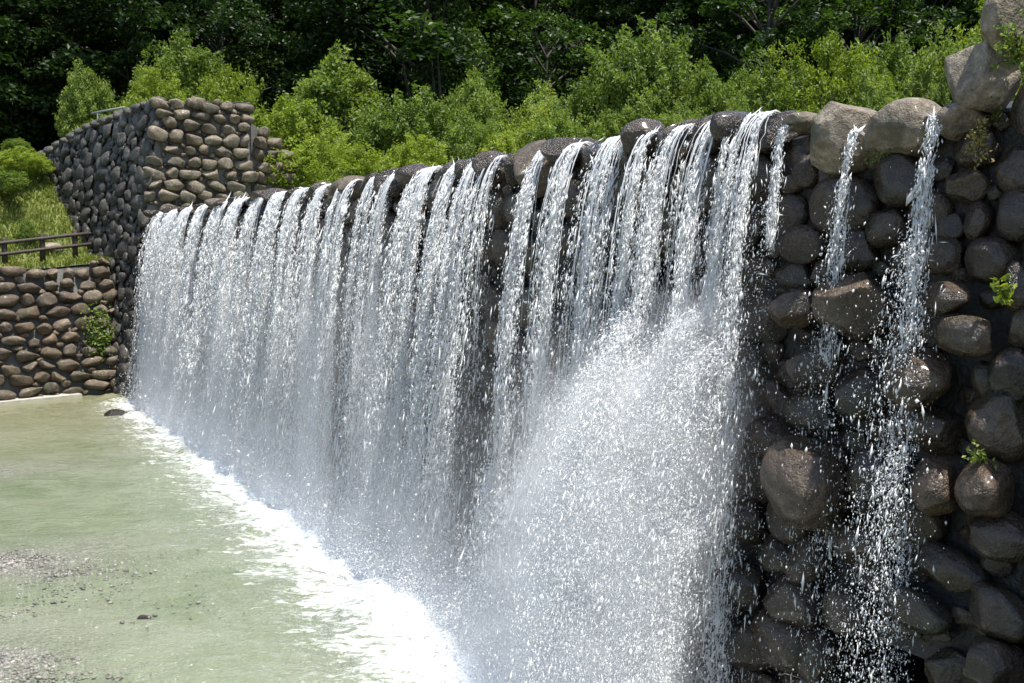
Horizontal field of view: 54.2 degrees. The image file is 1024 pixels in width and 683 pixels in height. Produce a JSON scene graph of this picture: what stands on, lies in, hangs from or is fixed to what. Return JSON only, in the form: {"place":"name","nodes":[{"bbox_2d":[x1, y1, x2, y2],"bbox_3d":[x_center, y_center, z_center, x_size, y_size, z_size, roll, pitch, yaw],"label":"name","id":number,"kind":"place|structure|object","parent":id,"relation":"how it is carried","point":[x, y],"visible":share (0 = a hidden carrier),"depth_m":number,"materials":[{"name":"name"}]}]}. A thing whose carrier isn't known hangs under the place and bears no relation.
{"place":"outdoors","nodes":[
{"label":"outdoors","id":0,"kind":"place"},
{"bbox_2d":[0,151,111,268],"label":"bank","id":1,"kind":"structure","parent":0,"point":[59,242],"depth_m":31.60,"materials":[{"name":"green plant"}]},
{"bbox_2d":[0,167,30,196],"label":"shrub","id":2,"kind":"object","parent":1,"relation":"on","point":[13,184],"visible":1,"depth_m":31.02,"materials":[{"name":"green plant"}]},
{"bbox_2d":[0,137,36,153],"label":"shrub","id":3,"kind":"object","parent":1,"relation":"on","point":[11,143],"visible":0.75,"depth_m":33.95,"materials":[{"name":"green plant"}]},
{"bbox_2d":[0,145,44,183],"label":"shrub","id":4,"kind":"object","parent":1,"relation":"on","point":[10,161],"visible":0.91,"depth_m":31.89,"materials":[{"name":"green plant"}]},
{"bbox_2d":[17,219,39,245],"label":"shrub","id":5,"kind":"object","parent":1,"relation":"on","point":[24,233],"visible":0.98,"depth_m":30.29,"materials":[{"name":"green plant"}]},
{"bbox_2d":[16,152,55,182],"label":"shrub","id":6,"kind":"object","parent":1,"relation":"on","point":[45,164],"visible":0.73,"depth_m":32.82,"materials":[{"name":"green plant"}]},
{"bbox_2d":[0,230,91,265],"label":"wooden fence","id":7,"kind":"object","parent":1,"relation":"on","point":[42,248],"visible":0.82,"depth_m":29.33,"materials":[{"name":"brown wood"}]},
{"bbox_2d":[52,58,115,138],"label":"shrub","id":8,"kind":"object","parent":1,"relation":"on","point":[86,91],"visible":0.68,"depth_m":37.88,"materials":[{"name":"green plant"}]},
{"bbox_2d":[0,392,533,682],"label":"water","id":9,"kind":"structure","parent":0,"point":[94,477],"depth_m":12.63,"materials":[{"name":"liquid"}]},
{"bbox_2d":[104,409,127,415],"bbox_3d":[-10.024,1.863,25.358,0.703,0.288,0.382,0,5,0],"label":"rock","id":10,"kind":"object","parent":9,"relation":"in","point":[114,412],"visible":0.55,"depth_m":25.25,"materials":[{"name":"stone"}]},
{"bbox_2d":[0,531,310,682],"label":"gravel","id":11,"kind":"structure","parent":9,"relation":"on","point":[9,562],"depth_m":12.01,"materials":[{"name":"grey gravel"}]},
{"bbox_2d":[37,96,300,393],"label":"wing wall","id":12,"kind":"structure","parent":9,"relation":"in","point":[114,175],"depth_m":30.23,"materials":[{"name":"stone"}]},
{"bbox_2d":[102,325,730,682],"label":"spray","id":13,"kind":"object","parent":9,"relation":"on","point":[352,531],"visible":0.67,"depth_m":12.39,"materials":[{"name":"white liquid"}]},
{"bbox_2d":[134,0,1023,682],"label":"stone dam","id":14,"kind":"structure","parent":9,"relation":"in","point":[966,624],"depth_m":7.16,"materials":[{"name":"grey stone"}]},
{"bbox_2d":[120,212,165,404],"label":"stream","id":15,"kind":"structure","parent":14,"relation":"on","point":[149,244],"depth_m":27.14,"materials":[{"name":"white liquid"}]},
{"bbox_2d":[137,207,177,411],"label":"stream","id":16,"kind":"structure","parent":14,"relation":"on","point":[155,306],"depth_m":25.76,"materials":[{"name":"white liquid"}]},
{"bbox_2d":[141,202,193,420],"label":"stream","id":17,"kind":"structure","parent":14,"relation":"on","point":[172,280],"depth_m":24.34,"materials":[{"name":"white liquid"}]},
{"bbox_2d":[161,204,207,433],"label":"stream","id":18,"kind":"structure","parent":14,"relation":"on","point":[190,254],"depth_m":23.03,"materials":[{"name":"white liquid"}]},
{"bbox_2d":[172,193,230,444],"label":"stream","id":19,"kind":"structure","parent":14,"relation":"on","point":[213,224],"depth_m":21.63,"materials":[{"name":"white liquid"}]},
{"bbox_2d":[189,193,249,456],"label":"stream","id":20,"kind":"structure","parent":14,"relation":"on","point":[226,248],"depth_m":20.37,"materials":[{"name":"white liquid"}]},
{"bbox_2d":[200,197,263,464],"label":"stream","id":21,"kind":"structure","parent":14,"relation":"on","point":[238,280],"depth_m":19.23,"materials":[{"name":"white liquid"}]},
{"bbox_2d":[220,191,286,481],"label":"stream","id":22,"kind":"structure","parent":14,"relation":"on","point":[262,257],"depth_m":18.01,"materials":[{"name":"white liquid"}]},
{"bbox_2d":[239,187,308,496],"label":"stream","id":23,"kind":"structure","parent":14,"relation":"on","point":[289,224],"depth_m":17.19,"materials":[{"name":"white liquid"}]},
{"bbox_2d":[265,184,330,507],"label":"stream","id":24,"kind":"structure","parent":14,"relation":"on","point":[312,216],"depth_m":16.20,"materials":[{"name":"white liquid"}]},
{"bbox_2d":[287,190,342,516],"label":"stream","id":25,"kind":"structure","parent":14,"relation":"on","point":[321,276],"depth_m":15.53,"materials":[{"name":"white liquid"}]},
{"bbox_2d":[299,179,362,522],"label":"stream","id":26,"kind":"structure","parent":14,"relation":"on","point":[332,292],"depth_m":15.09,"materials":[{"name":"white liquid"}]},
{"bbox_2d":[323,176,374,529],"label":"stream","id":27,"kind":"structure","parent":14,"relation":"on","point":[353,252],"depth_m":14.49,"materials":[{"name":"white liquid"}]},
{"bbox_2d":[324,172,394,542],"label":"stream","id":28,"kind":"structure","parent":14,"relation":"on","point":[381,212],"depth_m":13.98,"materials":[{"name":"white liquid"}]},
{"bbox_2d":[328,164,442,570],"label":"stream","id":29,"kind":"structure","parent":14,"relation":"on","point":[407,295],"depth_m":12.91,"materials":[{"name":"white liquid"}]},
{"bbox_2d":[364,159,458,583],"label":"stream","id":30,"kind":"structure","parent":14,"relation":"on","point":[435,231],"depth_m":12.13,"materials":[{"name":"white liquid"}]},
{"bbox_2d":[388,161,475,595],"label":"stream","id":31,"kind":"structure","parent":14,"relation":"on","point":[453,230],"depth_m":11.81,"materials":[{"name":"white liquid"}]},
{"bbox_2d":[402,155,507,604],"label":"stream","id":32,"kind":"structure","parent":14,"relation":"on","point":[466,223],"depth_m":11.45,"materials":[{"name":"white liquid"}]},
{"bbox_2d":[441,150,545,659],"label":"stream","id":33,"kind":"structure","parent":14,"relation":"on","point":[493,472],"depth_m":10.52,"materials":[{"name":"white liquid"}]},
{"bbox_2d":[466,139,584,662],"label":"stream","id":34,"kind":"structure","parent":14,"relation":"on","point":[499,565],"depth_m":10.09,"materials":[{"name":"white liquid"}]},
{"bbox_2d":[458,140,593,672],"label":"stream","id":35,"kind":"structure","parent":14,"relation":"on","point":[555,206],"depth_m":9.99,"materials":[{"name":"white liquid"}]},
{"bbox_2d":[480,135,626,680],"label":"stream","id":36,"kind":"structure","parent":14,"relation":"on","point":[589,243],"depth_m":9.51,"materials":[{"name":"white liquid"}]},
{"bbox_2d":[487,125,660,682],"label":"stream","id":37,"kind":"structure","parent":14,"relation":"on","point":[628,217],"depth_m":8.96,"materials":[{"name":"white liquid"}]},
{"bbox_2d":[474,123,693,682],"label":"stream","id":38,"kind":"structure","parent":14,"relation":"on","point":[626,336],"depth_m":8.54,"materials":[{"name":"white liquid"}]},
{"bbox_2d":[496,120,723,682],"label":"stream","id":39,"kind":"structure","parent":14,"relation":"on","point":[688,228],"depth_m":8.19,"materials":[{"name":"white liquid"}]},
{"bbox_2d":[503,107,780,682],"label":"stream","id":40,"kind":"structure","parent":14,"relation":"on","point":[699,327],"depth_m":7.79,"materials":[{"name":"white liquid"}]},
{"bbox_2d":[692,131,731,434],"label":"stream","id":41,"kind":"structure","parent":14,"relation":"on","point":[717,185],"depth_m":8.10,"materials":[{"name":"white liquid"}]},
{"bbox_2d":[690,119,792,682],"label":"stream","id":42,"kind":"structure","parent":14,"relation":"on","point":[775,181],"depth_m":7.52,"materials":[{"name":"white liquid"}]},
{"bbox_2d":[717,125,914,682],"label":"stream","id":43,"kind":"structure","parent":14,"relation":"on","point":[850,146],"depth_m":7.00,"materials":[{"name":"white liquid"}]},
{"bbox_2d":[762,103,948,682],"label":"stream","id":44,"kind":"structure","parent":14,"relation":"on","point":[920,188],"depth_m":6.40,"materials":[{"name":"white liquid"}]},
{"bbox_2d":[860,147,892,163],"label":"plant","id":45,"kind":"object","parent":14,"relation":"on","point":[880,155],"visible":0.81,"depth_m":6.85,"materials":[{"name":"green plant"}]},
{"bbox_2d":[960,117,994,174],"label":"plant","id":46,"kind":"object","parent":14,"relation":"attached to","point":[979,139],"visible":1,"depth_m":6.19,"materials":[{"name":"green plant"}]},
{"bbox_2d":[961,439,996,469],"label":"plant","id":47,"kind":"object","parent":14,"relation":"on","point":[977,454],"visible":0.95,"depth_m":5.99,"materials":[{"name":"green plant"}]},
{"bbox_2d":[970,93,1002,127],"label":"plant","id":48,"kind":"object","parent":14,"relation":"on","point":[993,116],"visible":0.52,"depth_m":6.25,"materials":[{"name":"green plant"}]},
{"bbox_2d":[980,9,1023,81],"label":"plant","id":49,"kind":"object","parent":14,"relation":"on","point":[1013,47],"visible":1,"depth_m":5.97,"materials":[{"name":"green plant"}]},
{"bbox_2d":[990,273,1016,305],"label":"plant","id":50,"kind":"object","parent":14,"relation":"attached to","point":[1003,296],"visible":1,"depth_m":5.98,"materials":[{"name":"green plant"}]},
{"bbox_2d":[3,0,954,186],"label":"hillside","id":51,"kind":"structure","parent":0,"point":[564,48],"depth_m":61.94,"materials":[{"name":"green plant"}]},
{"bbox_2d":[0,0,64,142],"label":"tree","id":52,"kind":"object","parent":51,"relation":"on","point":[17,111],"visible":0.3,"depth_m":43.74,"materials":[{"name":"green plant"}]},
{"bbox_2d":[0,1,103,151],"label":"tree","id":53,"kind":"object","parent":51,"relation":"on","point":[28,25],"visible":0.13,"depth_m":45.41,"materials":[{"name":"green plant"}]},
{"bbox_2d":[0,0,122,152],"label":"tree","id":54,"kind":"object","parent":51,"relation":"on","point":[16,65],"visible":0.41,"depth_m":43.35,"materials":[{"name":"green plant"}]},
{"bbox_2d":[2,0,159,120],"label":"tree","id":55,"kind":"object","parent":51,"relation":"on","point":[106,39],"visible":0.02,"depth_m":50.03,"materials":[{"name":"green plant"}]},
{"bbox_2d":[0,0,169,152],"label":"tree","id":56,"kind":"object","parent":51,"relation":"on","point":[108,18],"visible":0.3,"depth_m":44.18,"materials":[{"name":"green plant"}]},
{"bbox_2d":[17,0,260,145],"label":"tree","id":57,"kind":"object","parent":51,"relation":"on","point":[138,21],"visible":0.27,"depth_m":43.42,"materials":[{"name":"green plant"}]},
{"bbox_2d":[114,63,187,110],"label":"shrub","id":58,"kind":"object","parent":51,"relation":"on","point":[149,88],"visible":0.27,"depth_m":36.67,"materials":[{"name":"green plant"}]},
{"bbox_2d":[118,26,238,109],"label":"shrub","id":59,"kind":"object","parent":51,"relation":"on","point":[185,55],"visible":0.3,"depth_m":40.55,"materials":[{"name":"green plant"}]},
{"bbox_2d":[120,0,297,119],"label":"tree","id":60,"kind":"object","parent":51,"relation":"on","point":[233,12],"visible":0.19,"depth_m":44.45,"materials":[{"name":"green plant"}]},
{"bbox_2d":[125,0,316,104],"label":"tree","id":61,"kind":"object","parent":51,"relation":"on","point":[280,21],"visible":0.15,"depth_m":49.83,"materials":[{"name":"green plant"}]},
{"bbox_2d":[191,62,266,124],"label":"shrub","id":62,"kind":"object","parent":51,"relation":"on","point":[225,81],"visible":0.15,"depth_m":37.19,"materials":[{"name":"green plant"}]},
{"bbox_2d":[250,91,336,185],"bbox_3d":[-8.416,-6.412,36.603,3.907,5.088,5.366,-4,6,-38],"label":"shrub","id":63,"kind":"object","parent":51,"relation":"on","point":[274,120],"visible":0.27,"depth_m":35.50,"materials":[{"name":"green plant"}]},
{"bbox_2d":[255,125,370,188],"bbox_3d":[-6.622,-5.272,32.942,4.092,3.457,4.193,0,5,-1],"label":"shrub","id":64,"kind":"object","parent":51,"relation":"on","point":[301,158],"visible":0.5,"depth_m":31.51,"materials":[{"name":"green plant"}]},
{"bbox_2d":[273,39,391,178],"bbox_3d":[-6.582,-7.699,38.237,4.756,7.387,5.591,-3,6,-27],"label":"shrub","id":65,"kind":"object","parent":51,"relation":"on","point":[328,88],"visible":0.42,"depth_m":37.50,"materials":[{"name":"green plant"}]},
{"bbox_2d":[255,0,416,95],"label":"tree","id":66,"kind":"object","parent":51,"relation":"on","point":[301,66],"visible":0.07,"depth_m":50.11,"materials":[{"name":"green plant"}]},
{"bbox_2d":[270,0,418,173],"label":"tree","id":67,"kind":"object","parent":51,"relation":"on","point":[291,75],"visible":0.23,"depth_m":44.57,"materials":[{"name":"green plant"}]},
{"bbox_2d":[305,142,399,186],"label":"shrub","id":68,"kind":"object","parent":51,"relation":"on","point":[356,166],"visible":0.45,"depth_m":30.47,"materials":[{"name":"green plant"}]},
{"bbox_2d":[325,110,406,175],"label":"shrub","id":69,"kind":"object","parent":51,"relation":"on","point":[376,132],"visible":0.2,"depth_m":34.04,"materials":[{"name":"green plant"}]},
{"bbox_2d":[268,0,542,133],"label":"tree","id":70,"kind":"object","parent":51,"relation":"on","point":[420,52],"visible":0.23,"depth_m":42.33,"materials":[{"name":"green plant"}]},
{"bbox_2d":[345,81,474,166],"bbox_3d":[-3.421,-6.462,35.493,3.440,5.386,4.963,4,6,36],"label":"shrub","id":71,"kind":"object","parent":51,"relation":"on","point":[433,119],"visible":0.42,"depth_m":34.12,"materials":[{"name":"green plant"}]},
{"bbox_2d":[373,131,452,172],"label":"shrub","id":72,"kind":"object","parent":51,"relation":"on","point":[408,150],"visible":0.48,"depth_m":29.07,"materials":[{"name":"green plant"}]},
{"bbox_2d":[292,0,544,126],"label":"tree","id":73,"kind":"object","parent":51,"relation":"on","point":[378,49],"visible":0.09,"depth_m":46.50,"materials":[{"name":"green plant"}]},
{"bbox_2d":[364,0,503,140],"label":"tree","id":74,"kind":"object","parent":51,"relation":"on","point":[456,27],"visible":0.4,"depth_m":41.34,"materials":[{"name":"green plant"}]},
{"bbox_2d":[424,106,504,165],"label":"shrub","id":75,"kind":"object","parent":51,"relation":"on","point":[456,138],"visible":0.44,"depth_m":30.69,"materials":[{"name":"green plant"}]},
{"bbox_2d":[436,65,513,154],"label":"shrub","id":76,"kind":"object","parent":51,"relation":"on","point":[479,100],"visible":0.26,"depth_m":35.80,"materials":[{"name":"green plant"}]},
{"bbox_2d":[445,0,582,75],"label":"tree","id":77,"kind":"object","parent":51,"relation":"on","point":[524,5],"visible":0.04,"depth_m":57.72,"materials":[{"name":"green plant"}]},
{"bbox_2d":[476,104,561,154],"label":"shrub","id":78,"kind":"object","parent":51,"relation":"on","point":[507,140],"visible":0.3,"depth_m":29.91,"materials":[{"name":"green plant"}]},
{"bbox_2d":[467,0,619,118],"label":"tree","id":79,"kind":"object","parent":51,"relation":"on","point":[542,6],"visible":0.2,"depth_m":49.80,"materials":[{"name":"green plant"}]},
{"bbox_2d":[506,78,581,152],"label":"shrub","id":80,"kind":"object","parent":51,"relation":"on","point":[550,102],"visible":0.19,"depth_m":35.41,"materials":[{"name":"green plant"}]},
{"bbox_2d":[478,8,626,120],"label":"tree","id":81,"kind":"object","parent":51,"relation":"on","point":[559,33],"visible":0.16,"depth_m":44.42,"materials":[{"name":"green plant"}]},
{"bbox_2d":[520,106,604,148],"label":"shrub","id":82,"kind":"object","parent":51,"relation":"on","point":[545,130],"visible":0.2,"depth_m":29.21,"materials":[{"name":"green plant"}]},
{"bbox_2d":[562,59,624,137],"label":"shrub","id":83,"kind":"object","parent":51,"relation":"on","point":[600,81],"visible":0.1,"depth_m":36.80,"materials":[{"name":"green plant"}]},
{"bbox_2d":[557,0,662,65],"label":"tree","id":84,"kind":"object","parent":51,"relation":"on","point":[632,26],"visible":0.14,"depth_m":57.44,"materials":[{"name":"green plant"}]},
{"bbox_2d":[587,89,670,141],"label":"shrub","id":85,"kind":"object","parent":51,"relation":"on","point":[626,117],"visible":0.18,"depth_m":30.34,"materials":[{"name":"green plant"}]},
{"bbox_2d":[566,12,700,136],"bbox_3d":[4.708,-8.013,37.337,4.150,8.168,5.987,3,6,34],"label":"shrub","id":86,"kind":"object","parent":51,"relation":"on","point":[666,79],"visible":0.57,"depth_m":35.70,"materials":[{"name":"green plant"}]},
{"bbox_2d":[586,8,734,96],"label":"tree","id":87,"kind":"object","parent":51,"relation":"on","point":[721,58],"visible":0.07,"depth_m":44.96,"materials":[{"name":"green plant"}]},
{"bbox_2d":[567,0,757,108],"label":"tree","id":88,"kind":"object","parent":51,"relation":"on","point":[676,5],"visible":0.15,"depth_m":49.12,"materials":[{"name":"green plant"}]},
{"bbox_2d":[658,96,706,126],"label":"shrub","id":89,"kind":"object","parent":51,"relation":"on","point":[675,117],"visible":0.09,"depth_m":29.38,"materials":[{"name":"green plant"}]},
{"bbox_2d":[640,0,766,71],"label":"tree","id":90,"kind":"object","parent":51,"relation":"on","point":[751,22],"visible":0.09,"depth_m":56.82,"materials":[{"name":"green plant"}]},
{"bbox_2d":[672,54,741,119],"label":"shrub","id":91,"kind":"object","parent":51,"relation":"on","point":[707,83],"visible":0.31,"depth_m":35.81,"materials":[{"name":"green plant"}]},
{"bbox_2d":[727,91,749,111],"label":"shrub","id":92,"kind":"object","parent":51,"relation":"on","point":[740,106],"visible":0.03,"depth_m":28.67,"materials":[{"name":"green plant"}]},
{"bbox_2d":[657,0,880,111],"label":"tree","id":93,"kind":"object","parent":51,"relation":"on","point":[713,40],"visible":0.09,"depth_m":47.59,"materials":[{"name":"green plant"}]},
{"bbox_2d":[717,46,822,117],"bbox_3d":[9.369,-7.301,36.419,4.615,6.904,3.199,-2,6,-24],"label":"shrub","id":94,"kind":"object","parent":51,"relation":"on","point":[755,90],"visible":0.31,"depth_m":36.02,"materials":[{"name":"green plant"}]},
{"bbox_2d":[674,0,870,116],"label":"tree","id":95,"kind":"object","parent":51,"relation":"on","point":[765,40],"visible":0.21,"depth_m":42.50,"materials":[{"name":"green plant"}]},
{"bbox_2d":[763,26,903,113],"bbox_3d":[11.317,-7.064,35.478,4.360,8.090,4.146,-1,5,-15],"label":"shrub","id":96,"kind":"object","parent":51,"relation":"on","point":[822,91],"visible":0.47,"depth_m":35.11,"materials":[{"name":"green plant"}]},
{"bbox_2d":[756,0,971,111],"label":"tree","id":97,"kind":"object","parent":51,"relation":"on","point":[857,6],"visible":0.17,"depth_m":43.79,"materials":[{"name":"green plant"}]},
{"bbox_2d":[844,67,897,111],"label":"shrub","id":98,"kind":"object","parent":51,"relation":"on","point":[877,101],"visible":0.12,"depth_m":29.04,"materials":[{"name":"green plant"}]},
{"bbox_2d":[786,0,981,76],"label":"tree","id":99,"kind":"object","parent":51,"relation":"on","point":[966,6],"visible":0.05,"depth_m":47.98,"materials":[{"name":"green plant"}]},
{"bbox_2d":[855,27,922,109],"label":"shrub","id":100,"kind":"object","parent":51,"relation":"on","point":[907,62],"visible":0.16,"depth_m":36.85,"materials":[{"name":"green plant"}]},
{"bbox_2d":[834,0,980,95],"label":"tree","id":101,"kind":"object","parent":51,"relation":"on","point":[921,9],"visible":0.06,"depth_m":48.24,"materials":[{"name":"green plant"}]},
{"bbox_2d":[889,18,981,100],"bbox_3d":[14.365,-7.315,34.253,2.867,7.322,4.136,-2,5,-19],"label":"shrub","id":102,"kind":"object","parent":51,"relation":"on","point":[927,76],"visible":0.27,"depth_m":33.65,"materials":[{"name":"green plant"}]},
{"bbox_2d":[930,66,953,107],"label":"shrub","id":103,"kind":"object","parent":51,"relation":"on","point":[942,98],"visible":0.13,"depth_m":28.25,"materials":[{"name":"green plant"}]},
{"bbox_2d":[916,0,981,61],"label":"tree","id":104,"kind":"object","parent":51,"relation":"on","point":[956,2],"visible":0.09,"depth_m":50.72,"materials":[{"name":"green plant"}]},
{"bbox_2d":[941,0,1023,79],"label":"shrub","id":105,"kind":"object","parent":51,"relation":"on","point":[964,41],"depth_m":41.21,"materials":[{"name":"green plant"}]},
{"label":"ground","id":106,"kind":"structure","parent":0,"visible":0},
{"bbox_2d":[0,258,120,404],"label":"retaining wall","id":107,"kind":"structure","parent":106,"relation":"on","point":[45,351],"depth_m":28.48,"materials":[{"name":"stone"}]},
{"bbox_2d":[79,295,119,370],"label":"creeper","id":108,"kind":"object","parent":107,"relation":"attached to","point":[99,340],"visible":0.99,"depth_m":29.18,"materials":[{"name":"green plant"}]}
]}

